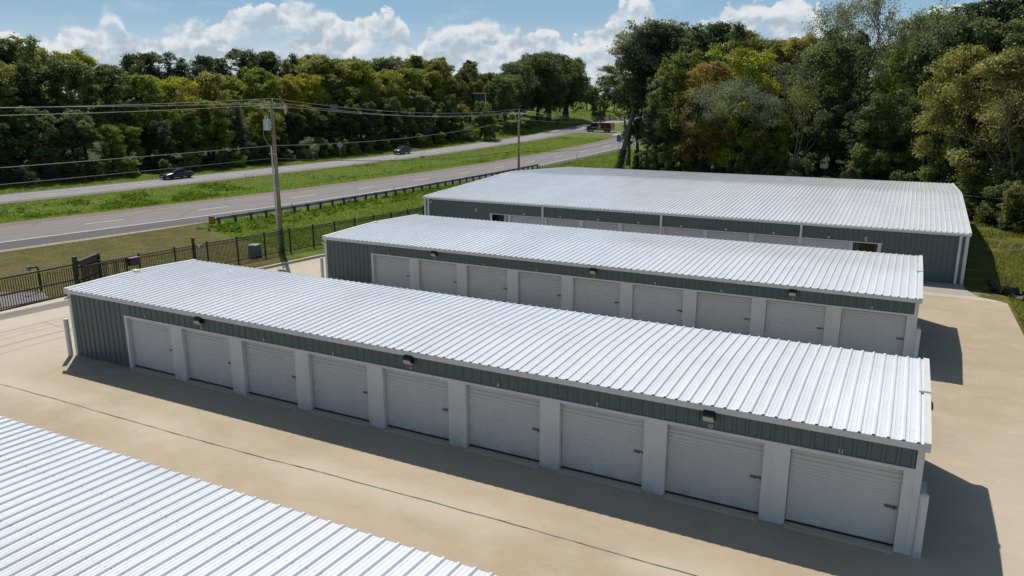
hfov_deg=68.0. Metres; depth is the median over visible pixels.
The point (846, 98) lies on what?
tree
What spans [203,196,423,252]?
grass
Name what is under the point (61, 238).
road
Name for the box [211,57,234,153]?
tree
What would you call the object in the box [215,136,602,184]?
weeds
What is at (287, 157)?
bush
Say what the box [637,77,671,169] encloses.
tree
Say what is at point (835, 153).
tree
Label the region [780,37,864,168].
tree
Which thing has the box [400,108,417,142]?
tree
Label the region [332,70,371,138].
tree
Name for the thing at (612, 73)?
tree
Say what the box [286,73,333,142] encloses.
tree
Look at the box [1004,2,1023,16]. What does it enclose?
tree
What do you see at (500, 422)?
roller door
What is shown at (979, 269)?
ground
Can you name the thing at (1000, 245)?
tape line
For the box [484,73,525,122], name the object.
tree
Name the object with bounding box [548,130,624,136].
road
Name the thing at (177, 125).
tree
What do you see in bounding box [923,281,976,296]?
pavement
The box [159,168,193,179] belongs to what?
sedan
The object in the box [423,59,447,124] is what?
tree
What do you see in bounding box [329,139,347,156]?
bush
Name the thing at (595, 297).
roller door
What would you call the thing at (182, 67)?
tree
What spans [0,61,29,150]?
tree
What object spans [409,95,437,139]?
tree
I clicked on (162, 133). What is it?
tree
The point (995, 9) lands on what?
tree
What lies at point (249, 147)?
power line
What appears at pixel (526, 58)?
tree
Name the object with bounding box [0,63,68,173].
tree
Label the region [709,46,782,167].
tree
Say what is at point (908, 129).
tree
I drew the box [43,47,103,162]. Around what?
tree
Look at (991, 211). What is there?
bush
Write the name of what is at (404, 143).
bush
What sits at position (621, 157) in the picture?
bare trunk
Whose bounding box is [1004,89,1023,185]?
tree
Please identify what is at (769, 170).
bush
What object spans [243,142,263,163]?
bush
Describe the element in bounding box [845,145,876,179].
tree
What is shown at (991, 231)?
weeds
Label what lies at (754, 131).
tree
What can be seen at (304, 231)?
iron fence
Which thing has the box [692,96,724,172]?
tree
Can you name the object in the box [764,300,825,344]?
roller door
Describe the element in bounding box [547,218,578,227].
roller door
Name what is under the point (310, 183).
grass
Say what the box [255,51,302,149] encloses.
tree
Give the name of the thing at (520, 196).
storage building
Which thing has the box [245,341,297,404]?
roller door
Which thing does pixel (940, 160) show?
tree
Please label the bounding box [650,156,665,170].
bush
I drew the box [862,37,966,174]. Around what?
tree
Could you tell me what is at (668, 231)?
roller door
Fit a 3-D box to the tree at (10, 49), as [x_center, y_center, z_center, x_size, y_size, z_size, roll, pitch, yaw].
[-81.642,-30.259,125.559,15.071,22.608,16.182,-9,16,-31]
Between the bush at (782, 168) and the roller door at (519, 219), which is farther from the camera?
the bush at (782, 168)
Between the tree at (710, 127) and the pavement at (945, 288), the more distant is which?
the tree at (710, 127)
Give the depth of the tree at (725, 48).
120.25 m
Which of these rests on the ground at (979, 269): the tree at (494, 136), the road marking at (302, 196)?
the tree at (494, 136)
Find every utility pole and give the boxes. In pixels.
[260,98,286,252]
[511,109,527,170]
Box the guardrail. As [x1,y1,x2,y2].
[215,164,537,223]
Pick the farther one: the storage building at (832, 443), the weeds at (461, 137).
the weeds at (461, 137)
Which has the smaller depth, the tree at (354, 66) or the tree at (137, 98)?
the tree at (137, 98)
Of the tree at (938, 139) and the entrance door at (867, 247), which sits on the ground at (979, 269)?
the tree at (938, 139)
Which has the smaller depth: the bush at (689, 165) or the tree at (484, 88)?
the bush at (689, 165)
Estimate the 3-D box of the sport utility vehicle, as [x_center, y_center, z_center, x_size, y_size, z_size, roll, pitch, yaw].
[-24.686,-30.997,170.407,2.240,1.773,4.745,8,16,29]
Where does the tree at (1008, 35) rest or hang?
on the ground at (979, 269)
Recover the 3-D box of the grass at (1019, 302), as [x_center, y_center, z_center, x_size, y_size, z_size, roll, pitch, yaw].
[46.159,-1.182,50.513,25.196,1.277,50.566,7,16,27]
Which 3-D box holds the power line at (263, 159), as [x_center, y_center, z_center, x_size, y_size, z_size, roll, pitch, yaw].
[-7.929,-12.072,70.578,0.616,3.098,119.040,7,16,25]
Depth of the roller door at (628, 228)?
56.30 m
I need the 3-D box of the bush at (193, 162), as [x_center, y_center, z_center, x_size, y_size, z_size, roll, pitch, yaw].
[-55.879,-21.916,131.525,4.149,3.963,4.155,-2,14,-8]
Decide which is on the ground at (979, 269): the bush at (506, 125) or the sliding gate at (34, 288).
the bush at (506, 125)
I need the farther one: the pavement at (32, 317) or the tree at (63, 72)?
the tree at (63, 72)
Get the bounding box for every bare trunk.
[613,93,638,168]
[631,108,641,169]
[640,143,649,169]
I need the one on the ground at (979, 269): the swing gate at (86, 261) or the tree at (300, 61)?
the tree at (300, 61)
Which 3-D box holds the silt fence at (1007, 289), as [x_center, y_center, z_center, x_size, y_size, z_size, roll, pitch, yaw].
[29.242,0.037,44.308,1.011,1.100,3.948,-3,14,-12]
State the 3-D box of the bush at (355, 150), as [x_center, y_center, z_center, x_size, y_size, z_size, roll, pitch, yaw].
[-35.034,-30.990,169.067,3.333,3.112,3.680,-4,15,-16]
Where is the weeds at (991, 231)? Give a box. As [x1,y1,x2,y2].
[987,221,1023,254]
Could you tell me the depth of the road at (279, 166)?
136.83 m
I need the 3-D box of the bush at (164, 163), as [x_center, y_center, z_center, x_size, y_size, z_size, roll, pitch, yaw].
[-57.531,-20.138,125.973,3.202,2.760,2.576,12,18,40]
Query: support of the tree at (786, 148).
on the ground at (979, 269)
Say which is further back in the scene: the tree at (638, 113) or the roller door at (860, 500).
the tree at (638, 113)
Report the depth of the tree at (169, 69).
149.05 m
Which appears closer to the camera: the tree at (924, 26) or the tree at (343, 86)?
the tree at (924, 26)
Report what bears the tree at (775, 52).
on the ground at (979, 269)
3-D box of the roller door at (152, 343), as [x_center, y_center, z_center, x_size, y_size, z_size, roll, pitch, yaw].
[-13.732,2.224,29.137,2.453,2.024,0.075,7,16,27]
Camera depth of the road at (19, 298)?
40.68 m
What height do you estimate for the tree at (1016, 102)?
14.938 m
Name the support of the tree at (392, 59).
on the ground at (979, 269)
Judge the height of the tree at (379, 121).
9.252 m
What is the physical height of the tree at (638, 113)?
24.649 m
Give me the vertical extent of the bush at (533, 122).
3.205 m
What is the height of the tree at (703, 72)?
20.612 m
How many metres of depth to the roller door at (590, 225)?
57.74 m
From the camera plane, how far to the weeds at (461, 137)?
204.86 m
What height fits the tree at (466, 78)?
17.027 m
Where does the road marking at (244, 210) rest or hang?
on the road at (24, 232)
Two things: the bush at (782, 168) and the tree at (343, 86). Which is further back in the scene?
the tree at (343, 86)
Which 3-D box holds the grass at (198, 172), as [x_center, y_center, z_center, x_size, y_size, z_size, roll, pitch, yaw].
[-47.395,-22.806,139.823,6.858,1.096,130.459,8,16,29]
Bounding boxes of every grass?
[0,137,608,223]
[0,143,460,193]
[0,224,276,295]
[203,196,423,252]
[239,249,324,267]
[286,110,636,148]
[378,149,694,198]
[970,218,1023,327]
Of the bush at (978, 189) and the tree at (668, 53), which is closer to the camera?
the bush at (978, 189)
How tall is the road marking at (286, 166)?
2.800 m
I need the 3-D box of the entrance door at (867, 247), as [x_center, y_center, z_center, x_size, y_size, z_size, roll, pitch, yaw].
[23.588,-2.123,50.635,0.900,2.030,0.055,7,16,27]
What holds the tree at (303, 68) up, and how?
on the ground at (979, 269)
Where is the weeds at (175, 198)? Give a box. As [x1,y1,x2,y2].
[0,180,254,217]
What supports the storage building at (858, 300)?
on the pavement at (972, 352)
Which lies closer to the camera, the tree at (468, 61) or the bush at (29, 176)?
the bush at (29, 176)
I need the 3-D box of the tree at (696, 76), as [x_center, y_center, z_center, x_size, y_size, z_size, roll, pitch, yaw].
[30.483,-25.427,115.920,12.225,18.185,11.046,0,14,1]
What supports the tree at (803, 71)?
on the ground at (979, 269)
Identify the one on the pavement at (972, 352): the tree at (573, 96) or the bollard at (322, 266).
the bollard at (322, 266)
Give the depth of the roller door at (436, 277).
41.17 m
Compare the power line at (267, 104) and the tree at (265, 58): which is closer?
the power line at (267, 104)
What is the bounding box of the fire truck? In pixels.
[585,122,614,131]
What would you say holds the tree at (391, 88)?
on the ground at (979, 269)
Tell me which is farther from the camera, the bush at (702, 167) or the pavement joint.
the bush at (702, 167)
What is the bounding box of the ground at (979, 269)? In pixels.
[0,98,1023,334]
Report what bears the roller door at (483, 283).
in the storage building at (858, 300)
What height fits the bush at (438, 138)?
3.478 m
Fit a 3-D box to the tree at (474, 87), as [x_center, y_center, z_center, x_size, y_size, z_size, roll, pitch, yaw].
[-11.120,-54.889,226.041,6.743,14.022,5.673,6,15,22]
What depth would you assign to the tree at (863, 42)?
108.47 m
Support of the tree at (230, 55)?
on the ground at (979, 269)
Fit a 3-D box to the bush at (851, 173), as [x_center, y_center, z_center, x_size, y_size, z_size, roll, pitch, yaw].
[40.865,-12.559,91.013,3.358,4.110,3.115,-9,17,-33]
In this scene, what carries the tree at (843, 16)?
on the ground at (979, 269)
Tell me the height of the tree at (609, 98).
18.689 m
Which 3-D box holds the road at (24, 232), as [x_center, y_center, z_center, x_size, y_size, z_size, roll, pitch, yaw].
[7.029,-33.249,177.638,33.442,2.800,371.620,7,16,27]
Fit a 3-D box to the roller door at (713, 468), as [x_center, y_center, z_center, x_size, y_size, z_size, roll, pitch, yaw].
[5.179,4.609,19.516,2.423,2.024,0.100,7,16,27]
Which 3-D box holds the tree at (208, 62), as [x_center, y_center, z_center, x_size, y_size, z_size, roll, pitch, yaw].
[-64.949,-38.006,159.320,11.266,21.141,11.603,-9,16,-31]
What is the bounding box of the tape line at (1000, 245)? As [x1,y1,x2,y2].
[989,244,1023,249]
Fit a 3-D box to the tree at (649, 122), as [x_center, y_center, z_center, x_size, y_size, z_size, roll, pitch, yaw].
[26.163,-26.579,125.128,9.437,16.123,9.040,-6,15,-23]
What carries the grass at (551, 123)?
on the ground at (979, 269)
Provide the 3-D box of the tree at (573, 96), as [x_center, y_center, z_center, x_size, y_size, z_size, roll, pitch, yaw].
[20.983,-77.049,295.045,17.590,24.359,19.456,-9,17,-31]
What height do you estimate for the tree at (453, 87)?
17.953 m
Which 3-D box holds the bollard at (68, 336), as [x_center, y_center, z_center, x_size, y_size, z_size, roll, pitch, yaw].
[-18.166,2.023,31.081,0.190,1.625,0.190,7,16,27]
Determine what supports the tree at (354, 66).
on the ground at (979, 269)
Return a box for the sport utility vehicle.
[393,146,410,153]
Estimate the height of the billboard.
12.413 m
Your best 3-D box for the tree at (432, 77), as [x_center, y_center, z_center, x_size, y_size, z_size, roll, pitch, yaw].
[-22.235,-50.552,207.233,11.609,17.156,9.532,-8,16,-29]
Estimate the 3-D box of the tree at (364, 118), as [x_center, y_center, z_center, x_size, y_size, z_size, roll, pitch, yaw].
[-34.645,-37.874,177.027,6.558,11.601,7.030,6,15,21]
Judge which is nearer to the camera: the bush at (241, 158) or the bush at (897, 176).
the bush at (897, 176)
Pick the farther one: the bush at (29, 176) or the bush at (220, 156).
the bush at (220, 156)
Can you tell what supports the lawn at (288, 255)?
on the ground at (979, 269)
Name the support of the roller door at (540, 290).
in the storage building at (858, 300)
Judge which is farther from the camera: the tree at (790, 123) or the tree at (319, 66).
the tree at (319, 66)
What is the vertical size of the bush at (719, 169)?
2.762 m
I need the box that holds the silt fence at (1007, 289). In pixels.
[983,277,1023,299]
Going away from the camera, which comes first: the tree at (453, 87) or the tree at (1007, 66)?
the tree at (1007, 66)
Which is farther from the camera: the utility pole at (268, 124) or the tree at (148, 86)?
the tree at (148, 86)
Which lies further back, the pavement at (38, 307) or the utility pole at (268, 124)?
the utility pole at (268, 124)
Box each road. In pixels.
[0,115,642,194]
[0,115,645,201]
[0,121,627,203]
[0,136,644,242]
[0,137,616,226]
[0,143,640,249]
[0,292,47,307]
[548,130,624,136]
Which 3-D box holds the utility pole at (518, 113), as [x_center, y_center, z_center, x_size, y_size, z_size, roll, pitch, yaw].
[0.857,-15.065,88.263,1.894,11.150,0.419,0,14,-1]
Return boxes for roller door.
[130,319,174,374]
[185,329,232,388]
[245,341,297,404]
[311,354,368,421]
[375,255,409,288]
[385,369,448,440]
[420,260,456,295]
[468,266,506,301]
[468,385,539,461]
[511,216,540,224]
[519,272,561,308]
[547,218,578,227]
[561,404,643,486]
[574,278,619,317]
[584,221,617,230]
[623,224,658,234]
[633,285,683,325]
[665,228,702,237]
[665,425,764,513]
[696,292,751,334]
[708,231,748,241]
[754,234,796,245]
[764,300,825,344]
[785,449,902,545]
[803,238,848,249]
[838,309,906,355]
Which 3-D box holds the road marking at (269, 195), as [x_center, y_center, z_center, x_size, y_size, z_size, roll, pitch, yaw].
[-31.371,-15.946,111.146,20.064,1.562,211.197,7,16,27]
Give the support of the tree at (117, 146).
on the ground at (979, 269)
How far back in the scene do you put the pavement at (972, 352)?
21.35 m
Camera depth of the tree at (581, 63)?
303.55 m
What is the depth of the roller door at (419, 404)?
23.65 m
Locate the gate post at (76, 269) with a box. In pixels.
[71,256,80,284]
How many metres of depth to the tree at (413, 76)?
197.50 m
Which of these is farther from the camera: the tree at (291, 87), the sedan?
the tree at (291, 87)
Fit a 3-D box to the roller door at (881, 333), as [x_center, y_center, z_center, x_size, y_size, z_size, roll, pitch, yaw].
[14.951,1.936,31.578,2.423,2.024,0.100,7,16,27]
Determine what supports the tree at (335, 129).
on the ground at (979, 269)
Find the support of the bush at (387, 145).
on the ground at (979, 269)
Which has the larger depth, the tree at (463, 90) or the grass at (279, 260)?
the tree at (463, 90)
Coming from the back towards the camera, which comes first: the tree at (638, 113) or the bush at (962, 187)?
the tree at (638, 113)
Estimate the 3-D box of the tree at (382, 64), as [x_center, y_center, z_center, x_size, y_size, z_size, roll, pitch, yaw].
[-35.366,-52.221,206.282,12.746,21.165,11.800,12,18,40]
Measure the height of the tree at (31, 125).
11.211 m
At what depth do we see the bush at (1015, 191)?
67.37 m
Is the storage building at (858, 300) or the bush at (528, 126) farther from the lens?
the bush at (528, 126)
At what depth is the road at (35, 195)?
127.75 m
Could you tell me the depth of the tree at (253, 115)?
147.93 m
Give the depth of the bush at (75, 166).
113.33 m
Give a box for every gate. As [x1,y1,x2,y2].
[0,264,75,311]
[77,253,99,282]
[84,257,127,280]
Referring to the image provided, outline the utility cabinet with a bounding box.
[248,243,261,257]
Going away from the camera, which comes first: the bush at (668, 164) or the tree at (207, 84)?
the bush at (668, 164)
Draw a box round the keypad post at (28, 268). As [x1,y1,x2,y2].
[26,266,44,291]
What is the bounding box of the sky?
[0,0,1013,98]
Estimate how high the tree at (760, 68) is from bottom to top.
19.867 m
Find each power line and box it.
[0,103,601,118]
[0,104,608,118]
[0,119,613,167]
[0,139,621,184]
[4,98,606,116]
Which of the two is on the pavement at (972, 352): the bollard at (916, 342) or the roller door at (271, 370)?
the bollard at (916, 342)
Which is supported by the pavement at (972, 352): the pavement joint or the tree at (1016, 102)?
the pavement joint
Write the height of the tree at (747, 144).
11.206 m
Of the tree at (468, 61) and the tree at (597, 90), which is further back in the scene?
the tree at (597, 90)
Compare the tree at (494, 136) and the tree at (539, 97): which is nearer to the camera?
the tree at (494, 136)
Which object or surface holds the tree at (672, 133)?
on the ground at (979, 269)
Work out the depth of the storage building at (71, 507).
13.44 m
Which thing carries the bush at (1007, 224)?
on the ground at (979, 269)
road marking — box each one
[0,121,607,195]
[0,140,613,227]
[0,147,621,242]
[88,146,605,223]
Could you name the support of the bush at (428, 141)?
on the ground at (979, 269)
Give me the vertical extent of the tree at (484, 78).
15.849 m
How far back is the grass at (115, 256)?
59.63 m
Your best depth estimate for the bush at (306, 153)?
154.81 m
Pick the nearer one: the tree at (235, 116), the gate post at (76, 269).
the gate post at (76, 269)
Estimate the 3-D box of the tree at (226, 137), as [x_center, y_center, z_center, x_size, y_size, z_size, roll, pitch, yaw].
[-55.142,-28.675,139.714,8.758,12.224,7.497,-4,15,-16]
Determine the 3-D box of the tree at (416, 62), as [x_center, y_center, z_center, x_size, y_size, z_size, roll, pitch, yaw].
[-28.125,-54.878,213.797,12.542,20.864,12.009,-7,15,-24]
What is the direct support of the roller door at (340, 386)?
in the storage building at (832, 443)
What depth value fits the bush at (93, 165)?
116.84 m
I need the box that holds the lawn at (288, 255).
[229,245,324,267]
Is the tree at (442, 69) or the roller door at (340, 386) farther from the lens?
the tree at (442, 69)
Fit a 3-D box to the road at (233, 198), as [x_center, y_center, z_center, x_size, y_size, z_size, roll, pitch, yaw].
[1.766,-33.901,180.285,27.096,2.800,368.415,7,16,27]
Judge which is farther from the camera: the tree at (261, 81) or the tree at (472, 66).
the tree at (472, 66)
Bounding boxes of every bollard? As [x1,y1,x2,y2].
[63,318,73,356]
[320,257,323,277]
[911,493,928,558]
[912,328,920,358]
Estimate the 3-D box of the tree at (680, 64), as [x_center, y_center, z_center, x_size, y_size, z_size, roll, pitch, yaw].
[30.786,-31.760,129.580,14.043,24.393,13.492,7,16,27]
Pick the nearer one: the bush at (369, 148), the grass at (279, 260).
the grass at (279, 260)
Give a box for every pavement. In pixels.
[0,256,1023,575]
[0,296,68,319]
[0,305,69,329]
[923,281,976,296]
[923,291,1003,302]
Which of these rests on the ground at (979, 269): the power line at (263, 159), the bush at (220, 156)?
the bush at (220, 156)
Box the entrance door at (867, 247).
[859,243,874,251]
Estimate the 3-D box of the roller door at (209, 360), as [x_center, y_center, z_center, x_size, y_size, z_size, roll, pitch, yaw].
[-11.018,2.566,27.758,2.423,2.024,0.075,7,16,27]
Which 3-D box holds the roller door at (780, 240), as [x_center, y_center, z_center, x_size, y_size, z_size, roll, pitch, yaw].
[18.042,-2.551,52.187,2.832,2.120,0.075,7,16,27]
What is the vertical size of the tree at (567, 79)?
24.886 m
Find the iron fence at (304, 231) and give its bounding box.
[98,205,423,277]
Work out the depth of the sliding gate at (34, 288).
38.88 m
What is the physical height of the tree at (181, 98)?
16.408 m
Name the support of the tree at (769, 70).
on the ground at (979, 269)
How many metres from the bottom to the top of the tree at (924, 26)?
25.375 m
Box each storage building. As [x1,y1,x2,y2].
[0,416,495,575]
[64,259,932,555]
[322,214,923,357]
[423,167,971,284]
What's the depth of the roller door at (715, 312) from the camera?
34.30 m
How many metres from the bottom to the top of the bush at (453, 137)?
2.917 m
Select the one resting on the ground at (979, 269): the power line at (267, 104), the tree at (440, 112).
the tree at (440, 112)
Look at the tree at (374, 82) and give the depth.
186.26 m
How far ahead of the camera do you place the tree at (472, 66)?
238.56 m
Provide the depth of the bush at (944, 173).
80.01 m
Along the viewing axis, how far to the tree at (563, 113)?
317.53 m
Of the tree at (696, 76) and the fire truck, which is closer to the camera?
the tree at (696, 76)
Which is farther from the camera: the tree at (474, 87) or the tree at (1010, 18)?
the tree at (474, 87)
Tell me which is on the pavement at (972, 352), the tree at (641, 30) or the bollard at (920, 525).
the bollard at (920, 525)
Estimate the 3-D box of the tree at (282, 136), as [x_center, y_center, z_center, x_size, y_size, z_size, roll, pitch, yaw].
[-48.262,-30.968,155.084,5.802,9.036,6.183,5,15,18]
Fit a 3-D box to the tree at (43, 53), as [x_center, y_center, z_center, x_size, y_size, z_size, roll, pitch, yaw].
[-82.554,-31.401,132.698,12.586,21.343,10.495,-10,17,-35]
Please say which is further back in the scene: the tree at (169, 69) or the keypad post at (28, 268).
the tree at (169, 69)
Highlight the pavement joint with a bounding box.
[1,384,696,575]
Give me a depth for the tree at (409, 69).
215.82 m
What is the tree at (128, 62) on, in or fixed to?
on the ground at (979, 269)
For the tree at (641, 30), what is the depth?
130.61 m
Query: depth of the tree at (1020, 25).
79.16 m
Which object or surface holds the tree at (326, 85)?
on the ground at (979, 269)
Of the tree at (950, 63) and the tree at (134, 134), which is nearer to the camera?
the tree at (950, 63)
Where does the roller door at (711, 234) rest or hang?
in the storage building at (520, 196)
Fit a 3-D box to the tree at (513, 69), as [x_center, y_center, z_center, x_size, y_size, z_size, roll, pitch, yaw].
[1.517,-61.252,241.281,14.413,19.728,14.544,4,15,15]
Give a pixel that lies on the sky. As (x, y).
(492, 34)
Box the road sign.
[337,141,342,157]
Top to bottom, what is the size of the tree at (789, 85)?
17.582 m
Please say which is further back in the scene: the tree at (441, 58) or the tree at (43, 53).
the tree at (441, 58)
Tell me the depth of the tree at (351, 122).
171.01 m
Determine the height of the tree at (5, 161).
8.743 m
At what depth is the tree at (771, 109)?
101.30 m
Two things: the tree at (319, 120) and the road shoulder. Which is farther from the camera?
the tree at (319, 120)
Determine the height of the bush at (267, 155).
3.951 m
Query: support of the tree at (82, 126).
on the ground at (979, 269)
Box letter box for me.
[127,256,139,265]
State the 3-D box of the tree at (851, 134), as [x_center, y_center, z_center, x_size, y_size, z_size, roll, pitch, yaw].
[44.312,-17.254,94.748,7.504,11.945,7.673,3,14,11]
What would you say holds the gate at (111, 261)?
on the ground at (979, 269)
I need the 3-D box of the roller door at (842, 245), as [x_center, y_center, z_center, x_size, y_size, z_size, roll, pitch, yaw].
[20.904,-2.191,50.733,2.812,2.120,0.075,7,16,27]
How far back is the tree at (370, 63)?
189.33 m
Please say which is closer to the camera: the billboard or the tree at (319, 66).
the tree at (319, 66)
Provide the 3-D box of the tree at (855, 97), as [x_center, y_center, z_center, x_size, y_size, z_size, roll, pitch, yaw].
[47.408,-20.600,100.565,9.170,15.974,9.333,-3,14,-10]
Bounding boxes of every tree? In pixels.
[0,32,58,170]
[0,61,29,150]
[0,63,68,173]
[0,123,23,181]
[12,105,67,178]
[14,46,73,166]
[31,56,114,161]
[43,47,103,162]
[55,108,102,174]
[73,65,142,167]
[94,63,149,160]
[94,124,126,172]
[115,125,145,161]
[117,51,173,160]
[120,72,171,164]
[123,50,180,155]
[148,119,178,167]
[154,76,209,160]
[164,62,214,157]
[166,109,207,164]
[176,54,224,155]
[187,69,238,159]
[190,99,236,163]
[209,74,251,157]
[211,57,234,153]
[212,102,253,160]
[214,48,269,143]
[233,53,285,145]
[239,65,285,154]
[242,99,282,154]
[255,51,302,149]
[261,114,289,156]
[263,73,308,144]
[278,112,306,154]
[281,57,308,145]
[281,62,313,143]
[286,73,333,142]
[296,53,332,74]
[301,107,330,149]
[303,57,361,146]
[307,73,347,124]
[310,101,346,152]
[327,59,378,136]
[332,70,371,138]
[333,99,361,150]
[335,58,360,139]
[340,56,357,138]
[343,59,380,137]
[350,101,381,148]
[355,68,391,126]
[364,109,387,147]
[370,65,392,130]
[371,55,405,100]
[371,57,406,103]
[371,69,405,131]
[376,97,409,145]
[392,67,436,135]
[394,54,427,124]
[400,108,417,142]
[401,58,425,95]
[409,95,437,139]
[412,70,446,132]
[422,59,465,110]
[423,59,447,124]
[424,101,448,138]
[426,57,453,122]
[436,94,460,136]
[446,65,462,110]
[450,72,470,123]
[454,103,472,133]
[457,59,478,92]
[458,67,477,122]
[461,61,480,120]
[465,80,484,125]
[471,101,496,138]
[477,71,500,104]
[483,87,495,115]
[483,116,498,138]
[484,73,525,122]
[498,61,546,121]
[499,63,539,125]
[517,50,565,114]
[518,52,566,122]
[526,52,580,120]
[536,52,572,118]
[556,58,592,120]
[559,56,587,117]
[562,60,592,115]
[580,84,594,109]
[590,85,607,109]
[594,29,660,165]
[603,81,623,109]
[605,16,695,107]
[606,38,672,145]
[627,23,692,154]
[634,77,679,170]
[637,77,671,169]
[645,49,704,170]
[649,29,722,130]
[654,95,703,171]
[659,70,723,172]
[672,59,742,172]
[674,18,753,172]
[681,73,788,173]
[686,40,754,172]
[687,51,707,170]
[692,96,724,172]
[702,81,749,171]
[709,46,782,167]
[711,98,753,172]
[712,51,786,127]
[718,28,780,103]
[737,108,774,170]
[741,110,778,168]
[745,61,801,138]
[760,36,809,155]
[761,107,811,174]
[761,130,793,175]
[762,32,830,173]
[770,48,834,175]
[771,0,950,174]
[774,63,831,175]
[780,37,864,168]
[781,74,837,173]
[795,100,860,178]
[814,31,870,166]
[821,25,871,174]
[833,39,905,177]
[834,71,902,159]
[835,103,898,180]
[844,0,992,163]
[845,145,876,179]
[848,86,926,180]
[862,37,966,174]
[885,22,1004,165]
[886,76,990,180]
[886,101,941,180]
[893,5,969,176]
[910,42,999,186]
[918,85,1002,198]
[923,138,963,182]
[935,0,1023,97]
[935,16,1023,204]
[940,80,1023,197]
[944,43,1023,208]
[998,4,1023,161]
[999,6,1023,109]
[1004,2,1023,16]
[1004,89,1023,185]
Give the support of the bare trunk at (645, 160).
on the ground at (979, 269)
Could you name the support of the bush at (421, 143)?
on the ground at (979, 269)
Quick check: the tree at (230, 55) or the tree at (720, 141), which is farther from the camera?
the tree at (230, 55)
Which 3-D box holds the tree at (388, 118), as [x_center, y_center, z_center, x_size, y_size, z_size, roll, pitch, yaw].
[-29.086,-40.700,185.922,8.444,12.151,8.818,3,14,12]
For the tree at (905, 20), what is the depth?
96.87 m
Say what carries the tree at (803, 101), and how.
on the ground at (979, 269)
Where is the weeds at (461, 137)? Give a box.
[389,123,524,147]
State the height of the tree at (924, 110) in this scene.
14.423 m
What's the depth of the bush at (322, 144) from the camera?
159.72 m
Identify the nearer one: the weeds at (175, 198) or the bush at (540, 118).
the weeds at (175, 198)
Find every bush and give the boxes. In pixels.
[22,171,41,186]
[55,160,86,181]
[87,159,106,179]
[115,155,141,175]
[157,158,172,173]
[177,150,201,170]
[212,152,231,168]
[229,150,246,166]
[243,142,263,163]
[260,145,273,163]
[282,149,295,160]
[296,136,319,158]
[313,138,333,156]
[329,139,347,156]
[348,142,361,154]
[364,141,374,151]
[382,139,391,150]
[397,134,409,145]
[412,134,426,146]
[425,136,432,145]
[434,132,446,143]
[447,132,458,141]
[461,125,476,141]
[500,122,510,132]
[524,121,531,128]
[529,118,536,126]
[534,114,544,125]
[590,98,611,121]
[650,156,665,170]
[661,159,675,170]
[680,162,695,171]
[696,161,709,172]
[713,165,726,173]
[727,159,741,173]
[733,151,755,173]
[744,149,783,175]
[777,160,794,175]
[786,157,815,177]
[840,166,865,179]
[889,170,917,181]
[920,162,955,182]
[955,182,979,217]
[965,180,1008,221]
[974,178,1023,228]
[996,200,1023,230]
[997,178,1023,233]
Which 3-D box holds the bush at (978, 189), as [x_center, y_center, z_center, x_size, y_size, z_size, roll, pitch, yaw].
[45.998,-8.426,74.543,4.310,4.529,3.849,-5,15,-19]
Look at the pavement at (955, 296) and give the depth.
43.83 m
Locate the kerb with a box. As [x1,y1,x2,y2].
[258,253,324,268]
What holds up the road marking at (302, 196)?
on the road at (24, 232)
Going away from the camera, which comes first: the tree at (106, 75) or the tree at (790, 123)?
the tree at (790, 123)
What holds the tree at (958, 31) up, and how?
on the ground at (979, 269)
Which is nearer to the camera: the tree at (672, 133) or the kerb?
the kerb
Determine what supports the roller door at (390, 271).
in the storage building at (858, 300)
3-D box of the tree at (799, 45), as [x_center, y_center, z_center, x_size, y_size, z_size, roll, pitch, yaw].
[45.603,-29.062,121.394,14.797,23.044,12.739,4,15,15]
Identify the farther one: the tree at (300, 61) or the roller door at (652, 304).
the tree at (300, 61)
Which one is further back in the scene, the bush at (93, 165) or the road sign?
the road sign
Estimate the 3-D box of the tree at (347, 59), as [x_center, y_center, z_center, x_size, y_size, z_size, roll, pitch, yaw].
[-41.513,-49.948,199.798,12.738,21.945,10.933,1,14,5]
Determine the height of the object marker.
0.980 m
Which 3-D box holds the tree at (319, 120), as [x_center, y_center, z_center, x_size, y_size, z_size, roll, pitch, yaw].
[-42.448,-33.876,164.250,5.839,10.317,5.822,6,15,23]
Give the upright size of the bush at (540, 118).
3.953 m
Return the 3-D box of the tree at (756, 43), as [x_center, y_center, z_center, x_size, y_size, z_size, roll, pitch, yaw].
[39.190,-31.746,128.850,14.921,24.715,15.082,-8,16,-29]
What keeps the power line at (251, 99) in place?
attached to the utility pole at (268, 124)
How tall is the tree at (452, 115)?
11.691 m
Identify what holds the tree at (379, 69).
on the ground at (979, 269)
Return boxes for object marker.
[208,217,214,225]
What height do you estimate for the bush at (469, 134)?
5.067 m
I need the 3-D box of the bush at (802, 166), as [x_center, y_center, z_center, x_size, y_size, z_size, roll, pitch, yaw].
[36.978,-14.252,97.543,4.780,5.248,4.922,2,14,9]
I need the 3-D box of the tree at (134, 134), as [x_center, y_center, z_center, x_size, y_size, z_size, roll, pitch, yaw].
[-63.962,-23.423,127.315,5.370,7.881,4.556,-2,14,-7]
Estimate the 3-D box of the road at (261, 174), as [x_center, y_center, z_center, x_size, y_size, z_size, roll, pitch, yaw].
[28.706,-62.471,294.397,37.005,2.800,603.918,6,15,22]
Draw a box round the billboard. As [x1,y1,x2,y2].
[473,93,485,133]
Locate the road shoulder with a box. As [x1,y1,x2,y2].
[0,221,208,251]
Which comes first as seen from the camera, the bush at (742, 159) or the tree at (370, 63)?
the bush at (742, 159)
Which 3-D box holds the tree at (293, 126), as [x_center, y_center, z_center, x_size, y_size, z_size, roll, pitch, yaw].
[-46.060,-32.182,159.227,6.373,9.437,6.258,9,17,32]

